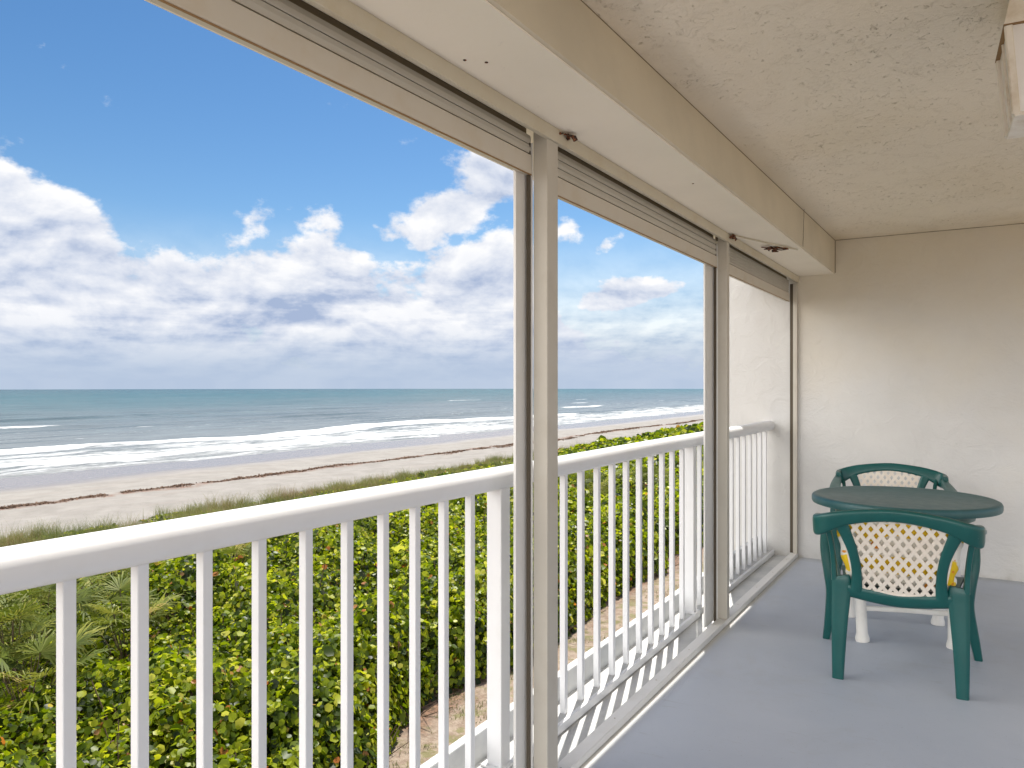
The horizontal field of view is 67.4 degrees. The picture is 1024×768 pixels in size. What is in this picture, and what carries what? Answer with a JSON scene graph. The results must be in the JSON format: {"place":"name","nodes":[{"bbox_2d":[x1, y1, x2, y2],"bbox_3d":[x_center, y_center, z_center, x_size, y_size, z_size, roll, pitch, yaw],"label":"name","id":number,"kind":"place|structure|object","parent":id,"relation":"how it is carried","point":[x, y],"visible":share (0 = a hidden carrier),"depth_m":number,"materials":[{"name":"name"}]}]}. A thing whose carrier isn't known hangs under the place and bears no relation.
{"place":"outdoors","nodes":[
{"label":"outdoors","id":0,"kind":"place"},
{"bbox_2d":[0,389,703,478],"bbox_3d":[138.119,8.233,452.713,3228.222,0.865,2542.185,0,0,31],"label":"sea","id":1,"kind":"structure","parent":0,"point":[47,431],"depth_m":196.18,"materials":[{"name":"liquid"}]},
{"bbox_2d":[0,411,703,767],"bbox_3d":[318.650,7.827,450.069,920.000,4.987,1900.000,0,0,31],"label":"ground","id":2,"kind":"structure","parent":0,"point":[114,481],"depth_m":60.67,"materials":[{"name":"beige sand"}]},
{"bbox_2d":[0,577,104,724],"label":"saw palmetto","id":3,"kind":"object","parent":2,"relation":"on","point":[10,615],"visible":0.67,"depth_m":12.64,"materials":[{"name":"green plant"}]},
{"bbox_2d":[0,573,114,669],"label":"saw palmetto","id":4,"kind":"object","parent":2,"relation":"on","point":[36,592],"visible":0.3,"depth_m":14.30,"materials":[{"name":"green plant"}]},
{"bbox_2d":[0,621,117,755],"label":"saw palmetto","id":5,"kind":"object","parent":2,"relation":"on","point":[9,656],"visible":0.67,"depth_m":11.64,"materials":[{"name":"green plant"}]},
{"bbox_2d":[76,561,158,634],"bbox_3d":[-8.586,4.509,16.327,2.350,1.956,2.124,0,0,31],"label":"saw palmetto","id":6,"kind":"object","parent":2,"relation":"on","point":[126,570],"visible":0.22,"depth_m":16.44,"materials":[{"name":"green plant"}]},
{"bbox_2d":[76,571,184,660],"bbox_3d":[-6.779,4.495,13.668,2.262,1.960,2.078,0,0,31],"label":"saw palmetto","id":7,"kind":"object","parent":2,"relation":"on","point":[159,607],"visible":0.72,"depth_m":13.87,"materials":[{"name":"green plant"}]},
{"bbox_2d":[191,542,251,608],"bbox_3d":[-7.049,4.490,18.710,2.233,1.956,2.133,0,0,-29],"label":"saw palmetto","id":8,"kind":"object","parent":2,"relation":"on","point":[238,549],"visible":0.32,"depth_m":18.46,"materials":[{"name":"green plant"}]},
{"bbox_2d":[0,435,641,546],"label":"dune grass","id":9,"kind":"structure","parent":2,"relation":"on","point":[16,538],"depth_m":39.00,"materials":[{"name":"green plant"}]},
{"bbox_2d":[0,421,703,767],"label":"sea grape thicket","id":10,"kind":"object","parent":2,"relation":"on","point":[172,711],"visible":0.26,"depth_m":13.42,"materials":[{"name":"green plant"}]},
{"bbox_2d":[0,419,703,508],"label":"seaweed","id":11,"kind":"object","parent":2,"relation":"on","point":[186,484],"visible":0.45,"depth_m":65.28,"materials":[{"name":"plant"}]},
{"bbox_2d":[0,0,703,389],"label":"sky","id":12,"kind":"structure","parent":0,"point":[183,205],"materials":[{"name":"blue"}]},
{"bbox_2d":[371,553,703,767],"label":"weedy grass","id":13,"kind":"structure","parent":0,"point":[462,710],"depth_m":13.14,"materials":[{"name":"green plant"}]},
{"bbox_2d":[144,0,1023,275],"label":"ceiling","id":14,"kind":"structure","parent":0,"point":[811,131],"depth_m":2.72,"materials":[{"name":"paint"}]},
{"bbox_2d":[559,132,577,141],"bbox_3d":[0.181,-0.819,2.529,0.086,0.022,0.041,0,0,-44],"label":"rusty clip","id":15,"kind":"object","parent":14,"relation":"attached to","point":[574,138],"visible":0.93,"depth_m":2.53,"materials":[{"name":"brown metal"}]},
{"bbox_2d":[735,235,797,249],"bbox_3d":[1.484,-0.826,4.465,0.713,0.014,0.016,0,0,-41],"label":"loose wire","id":16,"kind":"object","parent":14,"relation":"attached to","point":[765,242],"visible":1,"depth_m":4.45,"materials":[{"name":"beige metal"}]},
{"bbox_2d":[761,246,788,251],"bbox_3d":[1.575,-0.817,4.609,0.158,0.027,0.117,0,0,-25],"label":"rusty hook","id":17,"kind":"object","parent":14,"relation":"attached to","point":[775,249],"visible":1,"depth_m":4.60,"materials":[{"name":"brown metal"}]},
{"bbox_2d":[995,0,1023,138],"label":"ceiling lantern","id":18,"kind":"object","parent":14,"relation":"attached to","point":[1009,61],"visible":1,"depth_m":2.09,"materials":[{"name":"paint"}]},
{"bbox_2d":[571,469,622,526],"bbox_3d":[3.171,4.276,29.047,2.259,2.435,2.328,0,0,31],"label":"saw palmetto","id":19,"kind":"object","parent":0,"point":[588,475],"visible":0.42,"depth_m":29.11,"materials":[{"name":"green plant"}]},
{"bbox_2d":[629,461,678,488],"bbox_3d":[5.918,4.334,32.796,2.354,2.384,2.578,0,0,31],"label":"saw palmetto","id":20,"kind":"object","parent":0,"point":[656,471],"visible":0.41,"depth_m":32.48,"materials":[{"name":"green plant"}]},
{"bbox_2d":[420,536,1023,767],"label":"balcony floor","id":21,"kind":"structure","parent":0,"point":[753,684],"depth_m":3.27,"materials":[{"name":"paint"}]},
{"bbox_2d":[0,420,773,767],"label":"balcony railing","id":22,"kind":"object","parent":21,"relation":"on","point":[62,564],"visible":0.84,"depth_m":2.21,"materials":[{"name":"white metal"}]},
{"bbox_2d":[304,0,798,767],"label":"shutter frame","id":23,"kind":"object","parent":21,"relation":"on","point":[536,468],"visible":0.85,"depth_m":2.48,"materials":[{"name":"metal"}]},
{"bbox_2d":[148,0,531,175],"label":"roller shutter","id":24,"kind":"object","parent":23,"relation":"attached to","point":[305,38],"visible":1,"depth_m":1.79,"materials":[{"name":"beige metal"}]},
{"bbox_2d":[558,147,716,267],"bbox_3d":[0.608,-0.739,3.401,0.028,0.184,1.990,0,0,31],"label":"roller shutter","id":25,"kind":"object","parent":23,"relation":"attached to","point":[585,186],"visible":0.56,"depth_m":3.17,"materials":[{"name":"beige metal"}]},
{"bbox_2d":[715,237,789,301],"bbox_3d":[1.633,-0.735,5.098,0.028,0.192,1.876,0,0,31],"label":"roller shutter","id":26,"kind":"object","parent":23,"relation":"attached to","point":[745,268],"visible":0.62,"depth_m":5.03,"materials":[{"name":"beige metal"}]},
{"bbox_2d":[830,463,956,571],"bbox_3d":[2.419,0.926,4.890,0.727,0.797,0.700,0,0,25],"label":"garden chair","id":27,"kind":"object","parent":21,"relation":"on","point":[925,475],"visible":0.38,"depth_m":5.14,"materials":[{"name":"green plastic"}]},
{"bbox_2d":[813,509,986,700],"bbox_3d":[1.775,0.926,3.552,0.727,0.797,0.700,0,0,28],"label":"garden chair","id":28,"kind":"object","parent":21,"relation":"on","point":[957,601],"visible":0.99,"depth_m":3.31,"materials":[{"name":"green plastic"}]},
{"bbox_2d":[837,522,963,591],"bbox_3d":[1.784,0.747,3.534,0.490,0.321,0.538,0,0,28],"label":"chair cushion","id":29,"kind":"object","parent":28,"relation":"on","point":[952,579],"visible":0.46,"depth_m":3.32,"materials":[{"name":"beige fabric"}]},
{"bbox_2d":[812,486,1003,649],"bbox_3d":[2.092,0.959,4.110,0.910,0.724,0.910,0,0,31],"label":"round table","id":30,"kind":"object","parent":21,"relation":"on","point":[966,507],"visible":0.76,"depth_m":3.95,"materials":[{"name":"green plastic"}]},
{"bbox_2d":[729,224,1023,581],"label":"end wall","id":31,"kind":"structure","parent":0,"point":[910,349],"depth_m":5.54,"materials":[{"name":"paint"}]}
]}

